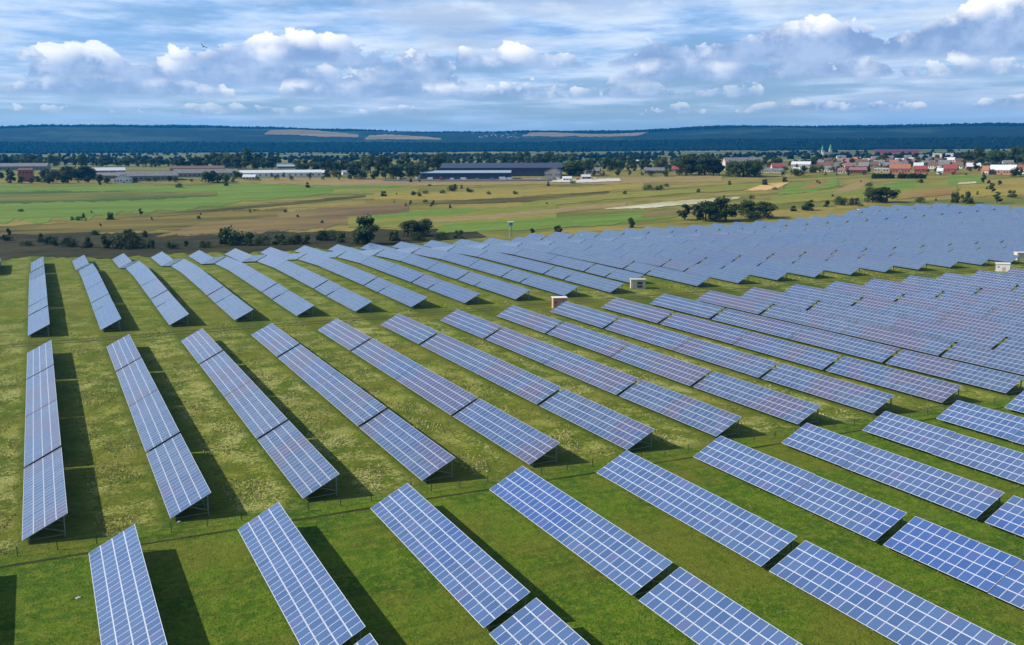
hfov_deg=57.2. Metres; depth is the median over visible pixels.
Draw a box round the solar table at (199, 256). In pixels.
[189,250,212,264]
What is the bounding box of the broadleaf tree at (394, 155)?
[391,151,397,160]
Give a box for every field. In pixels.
[0,184,408,223]
[0,190,216,203]
[0,207,286,234]
[0,228,485,259]
[52,194,364,225]
[156,204,408,236]
[157,213,277,226]
[261,175,721,185]
[264,129,357,136]
[330,188,418,194]
[348,205,556,228]
[365,134,440,139]
[365,191,608,203]
[365,207,472,219]
[374,183,643,199]
[413,202,625,222]
[436,209,678,232]
[522,181,782,207]
[523,132,646,136]
[605,197,739,208]
[640,208,694,217]
[745,182,788,190]
[768,180,956,203]
[778,178,838,194]
[800,180,828,188]
[832,180,871,193]
[857,179,916,197]
[897,186,952,198]
[948,175,982,184]
[958,181,975,183]
[958,183,1023,197]
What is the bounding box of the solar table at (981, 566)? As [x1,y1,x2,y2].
[883,516,1023,611]
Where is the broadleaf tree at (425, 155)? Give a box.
[420,153,430,161]
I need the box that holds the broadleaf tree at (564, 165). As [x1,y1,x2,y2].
[561,160,578,175]
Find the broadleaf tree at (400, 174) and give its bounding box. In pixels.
[398,170,405,178]
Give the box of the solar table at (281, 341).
[252,323,298,356]
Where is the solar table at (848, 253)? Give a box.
[832,249,864,257]
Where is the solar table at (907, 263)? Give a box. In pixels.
[859,253,927,270]
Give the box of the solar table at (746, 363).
[674,338,777,378]
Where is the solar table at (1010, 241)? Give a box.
[1002,239,1023,245]
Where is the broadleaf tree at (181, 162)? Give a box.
[173,157,187,165]
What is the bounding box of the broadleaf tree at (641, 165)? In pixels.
[638,160,645,168]
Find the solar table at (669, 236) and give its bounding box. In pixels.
[642,234,674,239]
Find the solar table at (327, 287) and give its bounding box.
[315,280,341,294]
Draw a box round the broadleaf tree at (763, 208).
[751,201,778,217]
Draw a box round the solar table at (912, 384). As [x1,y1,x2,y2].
[826,356,961,404]
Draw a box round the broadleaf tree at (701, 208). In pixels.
[689,200,722,220]
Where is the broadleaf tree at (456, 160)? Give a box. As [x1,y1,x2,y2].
[453,156,460,162]
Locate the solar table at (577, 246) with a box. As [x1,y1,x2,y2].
[552,240,592,250]
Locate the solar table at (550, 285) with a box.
[521,274,577,295]
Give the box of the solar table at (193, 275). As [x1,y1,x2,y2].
[182,265,208,282]
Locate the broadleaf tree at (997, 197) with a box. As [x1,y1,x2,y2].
[993,192,1002,202]
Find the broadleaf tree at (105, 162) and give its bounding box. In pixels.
[102,157,110,165]
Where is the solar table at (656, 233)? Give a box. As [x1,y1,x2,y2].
[647,231,679,235]
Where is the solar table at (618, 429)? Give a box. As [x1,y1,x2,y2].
[539,389,654,451]
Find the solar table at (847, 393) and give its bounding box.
[762,363,893,414]
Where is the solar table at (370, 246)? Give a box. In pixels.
[361,243,395,252]
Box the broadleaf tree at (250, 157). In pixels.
[238,148,253,165]
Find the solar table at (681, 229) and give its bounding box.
[666,226,696,231]
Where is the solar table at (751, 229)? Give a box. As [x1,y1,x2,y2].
[742,227,781,230]
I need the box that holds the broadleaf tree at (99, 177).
[95,174,103,182]
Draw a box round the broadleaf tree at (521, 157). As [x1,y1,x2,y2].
[516,154,529,162]
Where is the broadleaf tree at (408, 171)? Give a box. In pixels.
[404,165,413,177]
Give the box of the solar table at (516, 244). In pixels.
[500,242,522,246]
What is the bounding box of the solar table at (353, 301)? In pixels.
[327,287,371,312]
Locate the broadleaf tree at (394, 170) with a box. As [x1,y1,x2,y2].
[388,164,399,177]
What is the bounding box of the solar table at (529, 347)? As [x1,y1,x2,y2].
[486,327,562,365]
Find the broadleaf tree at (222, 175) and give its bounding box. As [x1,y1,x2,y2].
[220,173,230,181]
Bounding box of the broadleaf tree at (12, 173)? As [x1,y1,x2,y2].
[7,170,15,176]
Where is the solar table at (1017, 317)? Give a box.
[984,308,1023,324]
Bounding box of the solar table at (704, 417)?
[619,380,740,436]
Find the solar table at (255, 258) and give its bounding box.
[242,254,267,262]
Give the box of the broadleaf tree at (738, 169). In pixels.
[732,162,746,176]
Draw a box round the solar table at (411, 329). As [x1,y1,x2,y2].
[381,313,438,343]
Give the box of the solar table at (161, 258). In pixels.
[151,252,172,265]
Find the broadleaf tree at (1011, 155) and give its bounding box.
[1007,147,1017,162]
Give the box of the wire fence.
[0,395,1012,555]
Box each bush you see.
[1,234,12,240]
[18,240,31,245]
[37,233,44,242]
[42,236,58,243]
[51,238,58,245]
[59,237,79,246]
[80,237,92,247]
[100,234,110,248]
[104,232,138,249]
[106,212,113,219]
[123,229,132,236]
[126,237,147,248]
[127,232,140,239]
[146,239,154,248]
[165,241,179,248]
[174,183,183,187]
[198,240,212,247]
[218,232,228,243]
[220,227,252,245]
[243,232,253,245]
[252,234,271,244]
[272,234,285,244]
[283,234,302,244]
[302,234,309,242]
[315,230,326,240]
[318,230,340,240]
[336,235,345,242]
[351,227,370,244]
[388,230,400,240]
[409,231,425,240]
[433,230,450,239]
[447,184,458,190]
[453,230,463,238]
[554,225,562,231]
[627,217,634,227]
[641,184,654,189]
[654,185,663,189]
[745,211,762,218]
[762,179,767,184]
[801,202,814,210]
[823,200,829,206]
[833,196,847,204]
[849,197,860,204]
[914,197,925,202]
[950,192,959,202]
[961,191,973,203]
[1007,190,1016,196]
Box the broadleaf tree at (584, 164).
[572,159,593,175]
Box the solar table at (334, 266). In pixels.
[318,258,351,275]
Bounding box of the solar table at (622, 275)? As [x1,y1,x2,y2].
[606,269,643,282]
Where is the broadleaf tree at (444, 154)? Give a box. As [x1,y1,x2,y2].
[439,152,448,160]
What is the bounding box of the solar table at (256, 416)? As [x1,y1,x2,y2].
[225,380,286,438]
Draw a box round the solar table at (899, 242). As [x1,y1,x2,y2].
[870,238,924,247]
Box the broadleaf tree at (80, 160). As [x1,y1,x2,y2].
[75,154,87,165]
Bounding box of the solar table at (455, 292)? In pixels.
[428,280,479,304]
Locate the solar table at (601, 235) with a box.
[596,233,627,238]
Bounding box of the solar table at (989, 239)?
[948,233,1003,242]
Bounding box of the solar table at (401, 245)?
[392,241,429,251]
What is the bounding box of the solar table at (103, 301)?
[91,294,111,310]
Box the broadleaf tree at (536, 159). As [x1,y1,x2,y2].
[529,156,542,162]
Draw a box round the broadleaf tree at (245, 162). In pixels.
[240,155,249,169]
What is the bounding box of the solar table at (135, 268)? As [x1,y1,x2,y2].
[126,261,146,274]
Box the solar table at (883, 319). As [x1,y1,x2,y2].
[808,301,904,328]
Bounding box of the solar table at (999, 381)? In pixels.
[886,349,1023,394]
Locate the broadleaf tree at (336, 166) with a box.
[331,162,341,170]
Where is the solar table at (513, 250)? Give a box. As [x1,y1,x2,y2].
[485,244,523,254]
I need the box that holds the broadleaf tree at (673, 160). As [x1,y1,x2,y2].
[669,158,678,164]
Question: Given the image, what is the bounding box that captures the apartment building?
[722,157,762,169]
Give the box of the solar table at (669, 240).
[644,236,688,244]
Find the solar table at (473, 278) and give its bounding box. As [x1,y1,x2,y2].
[458,272,487,286]
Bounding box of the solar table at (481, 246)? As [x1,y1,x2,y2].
[467,243,489,248]
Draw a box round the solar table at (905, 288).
[863,278,943,296]
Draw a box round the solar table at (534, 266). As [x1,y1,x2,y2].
[508,258,554,273]
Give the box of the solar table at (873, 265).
[827,255,894,272]
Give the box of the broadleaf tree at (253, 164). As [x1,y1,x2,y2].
[250,160,258,169]
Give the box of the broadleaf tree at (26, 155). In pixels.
[19,153,30,162]
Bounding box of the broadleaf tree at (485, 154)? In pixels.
[481,152,489,160]
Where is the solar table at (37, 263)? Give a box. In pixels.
[31,257,43,270]
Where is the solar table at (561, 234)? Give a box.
[549,232,572,237]
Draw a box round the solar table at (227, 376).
[200,351,250,395]
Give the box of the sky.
[0,0,1023,131]
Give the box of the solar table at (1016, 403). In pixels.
[1004,391,1023,412]
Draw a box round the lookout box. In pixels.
[508,222,512,237]
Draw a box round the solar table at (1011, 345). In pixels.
[994,337,1023,355]
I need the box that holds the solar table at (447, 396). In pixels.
[396,364,476,415]
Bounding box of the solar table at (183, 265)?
[172,259,194,272]
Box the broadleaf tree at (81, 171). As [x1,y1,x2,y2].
[73,165,90,177]
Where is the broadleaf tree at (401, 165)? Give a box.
[395,159,407,171]
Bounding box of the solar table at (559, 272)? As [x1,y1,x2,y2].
[545,266,575,278]
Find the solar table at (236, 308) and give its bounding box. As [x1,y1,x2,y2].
[216,294,253,320]
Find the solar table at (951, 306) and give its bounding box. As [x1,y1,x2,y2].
[896,293,994,316]
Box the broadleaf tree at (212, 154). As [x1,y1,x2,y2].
[205,152,218,165]
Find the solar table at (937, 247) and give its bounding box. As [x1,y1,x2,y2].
[922,244,954,251]
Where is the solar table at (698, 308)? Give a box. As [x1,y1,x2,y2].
[650,294,723,318]
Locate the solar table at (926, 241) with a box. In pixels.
[897,236,951,245]
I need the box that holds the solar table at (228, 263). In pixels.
[215,257,241,269]
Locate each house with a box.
[17,168,33,181]
[113,174,132,182]
[242,174,256,179]
[341,170,348,174]
[562,175,571,179]
[580,174,590,178]
[585,167,600,174]
[671,166,684,172]
[770,162,785,167]
[791,161,811,167]
[817,165,836,171]
[819,162,833,165]
[837,168,850,172]
[844,163,855,167]
[849,167,866,172]
[857,159,867,165]
[858,162,869,166]
[869,161,878,167]
[874,168,888,171]
[882,161,897,167]
[889,163,910,173]
[897,161,907,163]
[904,158,914,163]
[913,162,923,166]
[913,166,927,172]
[928,162,938,168]
[937,167,943,173]
[939,162,949,167]
[943,164,957,172]
[945,157,954,161]
[952,162,963,167]
[954,158,965,161]
[965,163,980,168]
[982,165,989,174]
[990,164,1017,174]
[1002,160,1013,164]
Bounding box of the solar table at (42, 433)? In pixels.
[24,399,60,466]
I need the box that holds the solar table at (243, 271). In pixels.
[229,263,257,281]
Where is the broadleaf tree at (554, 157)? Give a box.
[550,154,559,162]
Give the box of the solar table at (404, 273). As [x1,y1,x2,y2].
[384,264,423,283]
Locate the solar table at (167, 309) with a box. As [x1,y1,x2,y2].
[156,298,188,325]
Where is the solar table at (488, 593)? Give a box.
[370,483,529,630]
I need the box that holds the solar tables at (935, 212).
[792,203,1023,223]
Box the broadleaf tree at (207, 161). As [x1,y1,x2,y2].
[201,154,210,165]
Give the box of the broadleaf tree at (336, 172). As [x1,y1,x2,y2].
[332,170,341,176]
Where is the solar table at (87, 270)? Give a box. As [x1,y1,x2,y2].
[79,263,96,277]
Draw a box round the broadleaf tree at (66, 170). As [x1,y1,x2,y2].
[58,165,75,177]
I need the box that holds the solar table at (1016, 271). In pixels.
[1005,268,1023,275]
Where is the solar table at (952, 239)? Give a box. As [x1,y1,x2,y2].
[923,235,978,243]
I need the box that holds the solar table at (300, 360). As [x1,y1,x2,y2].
[279,344,337,386]
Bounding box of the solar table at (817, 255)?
[801,251,833,260]
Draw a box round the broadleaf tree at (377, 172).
[372,165,380,176]
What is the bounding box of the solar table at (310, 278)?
[293,269,327,287]
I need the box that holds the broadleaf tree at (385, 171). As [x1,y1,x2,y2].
[380,164,389,178]
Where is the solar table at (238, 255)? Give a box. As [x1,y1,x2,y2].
[226,248,252,262]
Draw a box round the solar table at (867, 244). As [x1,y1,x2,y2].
[843,239,896,249]
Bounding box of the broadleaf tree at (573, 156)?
[568,152,577,160]
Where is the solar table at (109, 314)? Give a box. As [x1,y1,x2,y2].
[94,301,120,331]
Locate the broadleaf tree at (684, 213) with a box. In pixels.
[676,204,690,219]
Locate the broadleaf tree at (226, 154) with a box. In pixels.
[222,152,232,167]
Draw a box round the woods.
[0,122,1023,152]
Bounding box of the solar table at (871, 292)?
[825,281,903,300]
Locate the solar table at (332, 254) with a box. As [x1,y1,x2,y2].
[321,251,345,258]
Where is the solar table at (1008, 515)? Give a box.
[985,496,1023,536]
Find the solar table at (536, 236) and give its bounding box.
[525,233,546,239]
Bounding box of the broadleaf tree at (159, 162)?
[155,158,165,165]
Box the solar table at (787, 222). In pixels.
[775,219,806,225]
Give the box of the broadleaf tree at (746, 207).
[738,199,756,215]
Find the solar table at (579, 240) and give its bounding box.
[550,239,585,244]
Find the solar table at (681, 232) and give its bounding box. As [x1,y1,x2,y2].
[671,230,704,234]
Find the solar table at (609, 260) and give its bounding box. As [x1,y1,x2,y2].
[584,253,632,268]
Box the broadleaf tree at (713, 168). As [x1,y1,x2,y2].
[708,158,719,174]
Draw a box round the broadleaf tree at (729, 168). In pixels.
[724,160,737,176]
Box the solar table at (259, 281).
[244,272,276,291]
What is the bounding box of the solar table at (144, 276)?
[133,268,156,285]
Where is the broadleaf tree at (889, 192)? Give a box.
[878,186,900,202]
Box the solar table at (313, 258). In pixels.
[299,252,329,264]
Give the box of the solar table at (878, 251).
[864,247,895,255]
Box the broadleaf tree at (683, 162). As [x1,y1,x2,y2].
[674,154,696,174]
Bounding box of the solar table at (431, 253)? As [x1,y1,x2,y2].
[412,247,449,259]
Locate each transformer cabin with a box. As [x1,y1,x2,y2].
[551,296,567,308]
[630,278,645,288]
[995,262,1010,271]
[1014,252,1023,259]
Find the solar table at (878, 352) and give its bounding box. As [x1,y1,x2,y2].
[789,326,899,363]
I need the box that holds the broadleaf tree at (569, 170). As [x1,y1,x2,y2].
[562,162,577,175]
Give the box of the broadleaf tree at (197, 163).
[194,156,201,165]
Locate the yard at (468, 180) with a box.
[383,179,556,180]
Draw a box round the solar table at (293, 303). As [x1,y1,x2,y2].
[273,290,313,316]
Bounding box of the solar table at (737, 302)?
[696,290,771,314]
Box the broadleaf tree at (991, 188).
[988,183,995,190]
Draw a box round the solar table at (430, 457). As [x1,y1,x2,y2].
[360,409,454,482]
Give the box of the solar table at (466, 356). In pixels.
[421,333,492,370]
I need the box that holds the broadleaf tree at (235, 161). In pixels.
[230,156,242,168]
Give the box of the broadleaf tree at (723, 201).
[713,195,741,220]
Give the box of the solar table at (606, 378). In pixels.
[545,350,638,396]
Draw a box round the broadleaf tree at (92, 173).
[85,166,96,177]
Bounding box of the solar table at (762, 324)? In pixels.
[712,309,804,339]
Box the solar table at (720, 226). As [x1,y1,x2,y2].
[709,223,742,229]
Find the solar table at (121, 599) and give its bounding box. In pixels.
[89,524,167,644]
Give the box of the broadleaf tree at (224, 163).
[220,158,228,167]
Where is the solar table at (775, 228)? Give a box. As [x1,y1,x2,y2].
[764,226,795,229]
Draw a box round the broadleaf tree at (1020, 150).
[1014,146,1023,163]
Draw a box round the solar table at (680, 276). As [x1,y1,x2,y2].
[647,267,709,286]
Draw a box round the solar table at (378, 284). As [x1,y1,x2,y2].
[364,277,392,291]
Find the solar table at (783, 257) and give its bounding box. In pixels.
[767,253,800,262]
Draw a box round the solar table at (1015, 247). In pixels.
[1005,244,1023,250]
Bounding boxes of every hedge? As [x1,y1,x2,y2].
[871,173,894,178]
[897,173,926,178]
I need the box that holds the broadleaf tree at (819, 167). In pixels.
[817,165,824,171]
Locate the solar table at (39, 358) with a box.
[27,340,52,378]
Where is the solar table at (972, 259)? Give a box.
[921,249,989,265]
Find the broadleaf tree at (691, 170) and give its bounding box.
[684,160,696,174]
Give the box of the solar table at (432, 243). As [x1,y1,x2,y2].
[423,240,457,250]
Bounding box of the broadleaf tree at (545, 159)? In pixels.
[541,153,550,162]
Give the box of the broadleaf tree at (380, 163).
[373,156,389,171]
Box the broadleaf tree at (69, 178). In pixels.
[66,175,72,182]
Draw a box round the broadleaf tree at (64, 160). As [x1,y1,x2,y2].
[61,155,67,165]
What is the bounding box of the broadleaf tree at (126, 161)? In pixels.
[122,157,134,165]
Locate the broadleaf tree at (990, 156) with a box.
[985,151,1000,163]
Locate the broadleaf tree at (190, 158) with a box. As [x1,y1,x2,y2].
[185,154,195,165]
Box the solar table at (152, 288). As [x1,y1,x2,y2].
[141,278,166,298]
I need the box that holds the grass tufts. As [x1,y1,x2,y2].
[0,269,980,644]
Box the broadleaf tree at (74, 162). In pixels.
[71,156,76,166]
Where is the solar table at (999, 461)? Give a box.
[863,411,1023,485]
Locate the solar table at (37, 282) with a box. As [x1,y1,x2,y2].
[29,273,45,291]
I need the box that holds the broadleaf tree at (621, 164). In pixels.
[615,159,624,169]
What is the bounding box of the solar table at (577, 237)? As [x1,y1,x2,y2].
[570,235,603,239]
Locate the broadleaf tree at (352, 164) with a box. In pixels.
[346,160,362,168]
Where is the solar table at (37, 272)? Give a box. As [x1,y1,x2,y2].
[29,266,44,280]
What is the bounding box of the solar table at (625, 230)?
[621,228,649,233]
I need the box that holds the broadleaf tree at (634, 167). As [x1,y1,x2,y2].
[630,164,636,170]
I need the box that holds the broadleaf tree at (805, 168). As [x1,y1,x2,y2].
[800,166,807,172]
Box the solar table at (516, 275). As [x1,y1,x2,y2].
[502,269,532,283]
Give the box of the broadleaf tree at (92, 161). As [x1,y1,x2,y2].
[89,156,97,165]
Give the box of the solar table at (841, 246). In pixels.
[814,241,866,251]
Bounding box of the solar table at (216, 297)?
[208,287,232,302]
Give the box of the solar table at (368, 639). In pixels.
[354,633,377,644]
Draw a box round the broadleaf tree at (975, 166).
[973,162,979,169]
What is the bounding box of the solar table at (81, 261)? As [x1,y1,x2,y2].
[72,255,87,269]
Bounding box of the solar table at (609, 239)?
[582,237,616,242]
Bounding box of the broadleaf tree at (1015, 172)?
[1009,167,1019,176]
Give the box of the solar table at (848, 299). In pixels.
[783,284,861,305]
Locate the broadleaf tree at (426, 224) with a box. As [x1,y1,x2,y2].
[413,218,433,235]
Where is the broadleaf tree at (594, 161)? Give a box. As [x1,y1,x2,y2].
[588,158,596,165]
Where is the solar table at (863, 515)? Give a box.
[693,436,906,543]
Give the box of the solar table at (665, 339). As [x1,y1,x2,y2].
[605,317,691,351]
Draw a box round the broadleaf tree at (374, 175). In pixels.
[370,171,376,178]
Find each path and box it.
[0,267,1023,345]
[4,271,992,347]
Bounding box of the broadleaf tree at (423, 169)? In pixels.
[414,166,426,177]
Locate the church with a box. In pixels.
[821,144,831,156]
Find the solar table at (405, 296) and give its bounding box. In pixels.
[379,283,426,307]
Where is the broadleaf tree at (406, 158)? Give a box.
[403,154,410,166]
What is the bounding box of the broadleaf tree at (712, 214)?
[706,206,724,221]
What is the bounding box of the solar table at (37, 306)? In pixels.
[28,297,47,314]
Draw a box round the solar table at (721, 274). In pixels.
[685,264,749,283]
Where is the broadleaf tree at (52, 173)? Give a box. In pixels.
[49,169,60,177]
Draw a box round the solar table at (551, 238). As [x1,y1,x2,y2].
[542,236,576,241]
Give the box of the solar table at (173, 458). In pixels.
[146,434,210,520]
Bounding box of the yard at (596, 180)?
[550,178,620,182]
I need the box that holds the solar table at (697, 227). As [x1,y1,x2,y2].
[687,225,719,230]
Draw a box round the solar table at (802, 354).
[734,332,840,371]
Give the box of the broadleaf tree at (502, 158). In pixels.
[499,155,507,162]
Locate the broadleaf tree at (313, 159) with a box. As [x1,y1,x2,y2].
[309,158,315,169]
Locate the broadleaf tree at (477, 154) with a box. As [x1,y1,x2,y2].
[474,152,480,159]
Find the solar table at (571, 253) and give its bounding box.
[550,246,593,260]
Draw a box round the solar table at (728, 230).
[719,228,757,231]
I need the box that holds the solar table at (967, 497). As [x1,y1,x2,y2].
[782,423,1004,521]
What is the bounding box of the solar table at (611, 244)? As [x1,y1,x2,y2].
[584,239,624,248]
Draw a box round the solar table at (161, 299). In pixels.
[151,290,173,306]
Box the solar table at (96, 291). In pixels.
[86,281,108,302]
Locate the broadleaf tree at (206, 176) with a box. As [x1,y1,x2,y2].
[201,171,215,182]
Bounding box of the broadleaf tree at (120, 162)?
[117,159,124,165]
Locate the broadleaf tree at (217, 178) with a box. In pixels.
[213,175,220,182]
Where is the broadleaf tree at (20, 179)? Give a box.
[17,176,23,183]
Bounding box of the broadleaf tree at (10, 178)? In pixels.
[5,176,15,182]
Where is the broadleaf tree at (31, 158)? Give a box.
[22,155,39,162]
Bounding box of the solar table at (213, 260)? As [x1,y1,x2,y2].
[203,256,225,264]
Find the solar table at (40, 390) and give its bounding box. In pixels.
[25,365,56,416]
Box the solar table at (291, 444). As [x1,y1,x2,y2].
[258,421,338,500]
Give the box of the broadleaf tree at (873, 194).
[862,187,882,201]
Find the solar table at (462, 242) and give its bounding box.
[453,239,490,248]
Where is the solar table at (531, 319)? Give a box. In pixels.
[497,305,561,334]
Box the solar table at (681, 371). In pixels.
[612,344,710,387]
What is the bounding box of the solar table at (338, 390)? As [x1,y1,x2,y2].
[313,372,385,426]
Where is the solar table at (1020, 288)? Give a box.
[1014,283,1023,291]
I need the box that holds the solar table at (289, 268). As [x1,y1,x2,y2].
[275,260,305,276]
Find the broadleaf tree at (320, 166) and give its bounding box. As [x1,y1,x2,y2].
[315,162,327,170]
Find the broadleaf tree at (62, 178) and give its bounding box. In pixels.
[56,173,66,182]
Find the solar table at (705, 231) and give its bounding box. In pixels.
[696,229,731,233]
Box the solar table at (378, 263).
[361,256,395,271]
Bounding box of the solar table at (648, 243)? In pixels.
[615,237,657,246]
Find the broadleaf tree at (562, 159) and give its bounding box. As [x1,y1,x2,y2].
[558,154,565,162]
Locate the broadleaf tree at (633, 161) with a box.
[627,159,637,165]
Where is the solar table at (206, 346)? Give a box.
[181,329,221,363]
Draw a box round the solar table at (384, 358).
[352,338,417,378]
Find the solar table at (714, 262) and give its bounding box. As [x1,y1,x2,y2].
[699,257,731,268]
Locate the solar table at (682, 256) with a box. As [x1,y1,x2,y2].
[655,249,705,263]
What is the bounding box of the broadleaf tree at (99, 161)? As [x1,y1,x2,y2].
[95,158,103,166]
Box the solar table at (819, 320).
[761,304,855,334]
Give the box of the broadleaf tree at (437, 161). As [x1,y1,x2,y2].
[429,154,446,169]
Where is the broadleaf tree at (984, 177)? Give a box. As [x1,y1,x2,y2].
[980,173,986,181]
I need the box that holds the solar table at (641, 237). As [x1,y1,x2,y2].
[613,236,645,240]
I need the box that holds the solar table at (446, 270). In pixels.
[427,262,468,278]
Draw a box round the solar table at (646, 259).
[620,251,669,266]
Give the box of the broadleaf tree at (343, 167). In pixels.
[339,160,346,169]
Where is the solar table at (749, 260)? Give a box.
[733,255,766,265]
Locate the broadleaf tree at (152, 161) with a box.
[146,158,156,166]
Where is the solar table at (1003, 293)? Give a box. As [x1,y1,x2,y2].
[977,287,1023,300]
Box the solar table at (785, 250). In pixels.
[754,244,806,255]
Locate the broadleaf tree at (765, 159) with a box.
[762,156,768,164]
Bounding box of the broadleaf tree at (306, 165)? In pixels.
[302,159,309,169]
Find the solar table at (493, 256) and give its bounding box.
[478,250,518,264]
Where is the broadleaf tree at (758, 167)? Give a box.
[744,159,765,176]
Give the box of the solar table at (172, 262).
[162,259,182,266]
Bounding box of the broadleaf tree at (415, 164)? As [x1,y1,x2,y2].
[412,160,424,170]
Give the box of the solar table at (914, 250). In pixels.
[893,245,925,253]
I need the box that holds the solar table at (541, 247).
[519,242,558,252]
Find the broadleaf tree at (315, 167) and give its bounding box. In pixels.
[310,161,318,169]
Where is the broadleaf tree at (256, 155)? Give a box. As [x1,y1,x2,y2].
[252,153,261,163]
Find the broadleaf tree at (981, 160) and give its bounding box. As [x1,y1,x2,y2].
[976,151,986,164]
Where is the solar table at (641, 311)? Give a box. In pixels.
[602,297,672,324]
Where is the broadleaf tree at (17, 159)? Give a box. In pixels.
[12,156,25,162]
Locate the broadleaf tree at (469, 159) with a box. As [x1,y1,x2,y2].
[466,155,474,162]
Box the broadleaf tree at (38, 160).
[32,157,43,162]
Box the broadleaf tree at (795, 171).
[792,168,800,175]
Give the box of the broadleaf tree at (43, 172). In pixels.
[38,168,47,176]
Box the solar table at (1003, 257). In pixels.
[950,247,1018,263]
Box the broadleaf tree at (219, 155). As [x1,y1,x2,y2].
[211,152,223,164]
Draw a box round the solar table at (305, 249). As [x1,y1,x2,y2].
[295,245,325,254]
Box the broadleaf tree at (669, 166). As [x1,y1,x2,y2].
[665,164,671,171]
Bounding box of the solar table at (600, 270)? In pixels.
[585,264,616,277]
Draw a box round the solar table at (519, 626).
[489,598,589,644]
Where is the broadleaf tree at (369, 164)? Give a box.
[364,156,373,172]
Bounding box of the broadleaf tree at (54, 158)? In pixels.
[46,154,60,166]
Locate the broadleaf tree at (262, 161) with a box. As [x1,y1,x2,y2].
[259,157,266,167]
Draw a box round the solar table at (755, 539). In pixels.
[596,450,796,568]
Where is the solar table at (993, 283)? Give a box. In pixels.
[938,273,1018,289]
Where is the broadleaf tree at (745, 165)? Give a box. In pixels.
[741,159,757,176]
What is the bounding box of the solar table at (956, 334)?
[892,317,1005,349]
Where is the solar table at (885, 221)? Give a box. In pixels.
[866,219,916,224]
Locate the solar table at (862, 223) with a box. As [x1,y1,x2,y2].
[847,220,894,225]
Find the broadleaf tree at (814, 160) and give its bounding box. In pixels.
[809,157,817,165]
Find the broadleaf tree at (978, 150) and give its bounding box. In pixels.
[970,147,984,161]
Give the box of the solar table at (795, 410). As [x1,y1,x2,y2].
[693,371,820,426]
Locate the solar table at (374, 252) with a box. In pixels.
[359,249,383,255]
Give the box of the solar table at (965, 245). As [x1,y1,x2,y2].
[950,242,981,249]
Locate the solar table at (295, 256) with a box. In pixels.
[283,253,305,259]
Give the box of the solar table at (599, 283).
[564,272,623,293]
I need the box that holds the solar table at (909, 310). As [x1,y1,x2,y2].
[853,297,950,322]
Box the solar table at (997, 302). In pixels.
[937,290,1023,311]
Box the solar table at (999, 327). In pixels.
[939,312,1023,338]
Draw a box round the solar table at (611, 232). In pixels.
[600,230,624,234]
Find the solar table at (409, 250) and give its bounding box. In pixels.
[396,247,419,252]
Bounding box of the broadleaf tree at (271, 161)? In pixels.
[265,157,278,168]
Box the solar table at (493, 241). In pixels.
[482,238,523,246]
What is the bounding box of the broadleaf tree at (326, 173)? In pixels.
[323,170,330,177]
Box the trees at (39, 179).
[1,155,980,182]
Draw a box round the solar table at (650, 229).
[642,227,673,232]
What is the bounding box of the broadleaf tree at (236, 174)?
[232,171,242,177]
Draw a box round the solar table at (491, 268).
[469,260,512,276]
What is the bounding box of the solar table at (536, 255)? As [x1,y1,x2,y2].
[514,248,556,261]
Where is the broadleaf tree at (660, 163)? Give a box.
[653,157,667,167]
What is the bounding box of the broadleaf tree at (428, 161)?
[420,157,431,169]
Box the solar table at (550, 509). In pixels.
[489,466,672,597]
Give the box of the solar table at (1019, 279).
[972,270,1023,284]
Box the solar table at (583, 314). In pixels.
[550,301,618,327]
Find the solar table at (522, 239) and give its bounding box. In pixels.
[511,237,551,244]
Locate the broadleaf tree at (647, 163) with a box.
[645,160,651,166]
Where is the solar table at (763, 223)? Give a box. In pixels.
[752,220,786,226]
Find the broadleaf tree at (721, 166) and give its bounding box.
[715,159,724,174]
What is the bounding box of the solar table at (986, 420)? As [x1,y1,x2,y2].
[936,400,1023,444]
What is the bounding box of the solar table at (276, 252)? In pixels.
[260,247,289,260]
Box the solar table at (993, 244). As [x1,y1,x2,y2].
[977,241,1008,247]
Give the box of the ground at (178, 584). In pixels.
[0,124,1023,644]
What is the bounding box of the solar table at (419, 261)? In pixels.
[401,254,438,269]
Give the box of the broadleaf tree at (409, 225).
[398,220,422,236]
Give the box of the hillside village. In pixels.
[472,132,528,137]
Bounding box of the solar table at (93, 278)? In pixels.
[82,271,101,288]
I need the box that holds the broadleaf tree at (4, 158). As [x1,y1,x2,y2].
[0,155,8,162]
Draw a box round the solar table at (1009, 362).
[942,343,1023,374]
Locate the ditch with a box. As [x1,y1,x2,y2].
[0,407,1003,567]
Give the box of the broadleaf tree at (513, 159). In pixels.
[508,157,516,162]
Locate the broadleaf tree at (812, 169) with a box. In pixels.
[809,166,816,172]
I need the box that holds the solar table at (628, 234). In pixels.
[622,232,654,236]
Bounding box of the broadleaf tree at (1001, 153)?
[993,149,1008,161]
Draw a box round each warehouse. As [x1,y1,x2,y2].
[0,163,50,169]
[80,172,115,178]
[93,167,125,172]
[116,171,177,180]
[169,166,225,170]
[173,169,237,176]
[239,170,321,176]
[277,164,296,168]
[420,170,511,178]
[440,163,562,175]
[545,167,561,178]
[644,167,664,173]
[759,168,784,172]
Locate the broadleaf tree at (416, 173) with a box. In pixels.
[413,166,419,176]
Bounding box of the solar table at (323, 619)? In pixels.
[238,502,365,644]
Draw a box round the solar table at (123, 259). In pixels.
[112,253,130,267]
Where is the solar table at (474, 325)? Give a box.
[440,310,501,339]
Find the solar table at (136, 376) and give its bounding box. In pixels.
[116,358,156,405]
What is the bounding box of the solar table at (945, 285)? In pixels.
[901,275,981,292]
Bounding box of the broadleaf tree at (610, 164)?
[600,158,618,170]
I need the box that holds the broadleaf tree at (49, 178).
[44,176,54,182]
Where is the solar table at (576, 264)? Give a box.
[547,255,594,271]

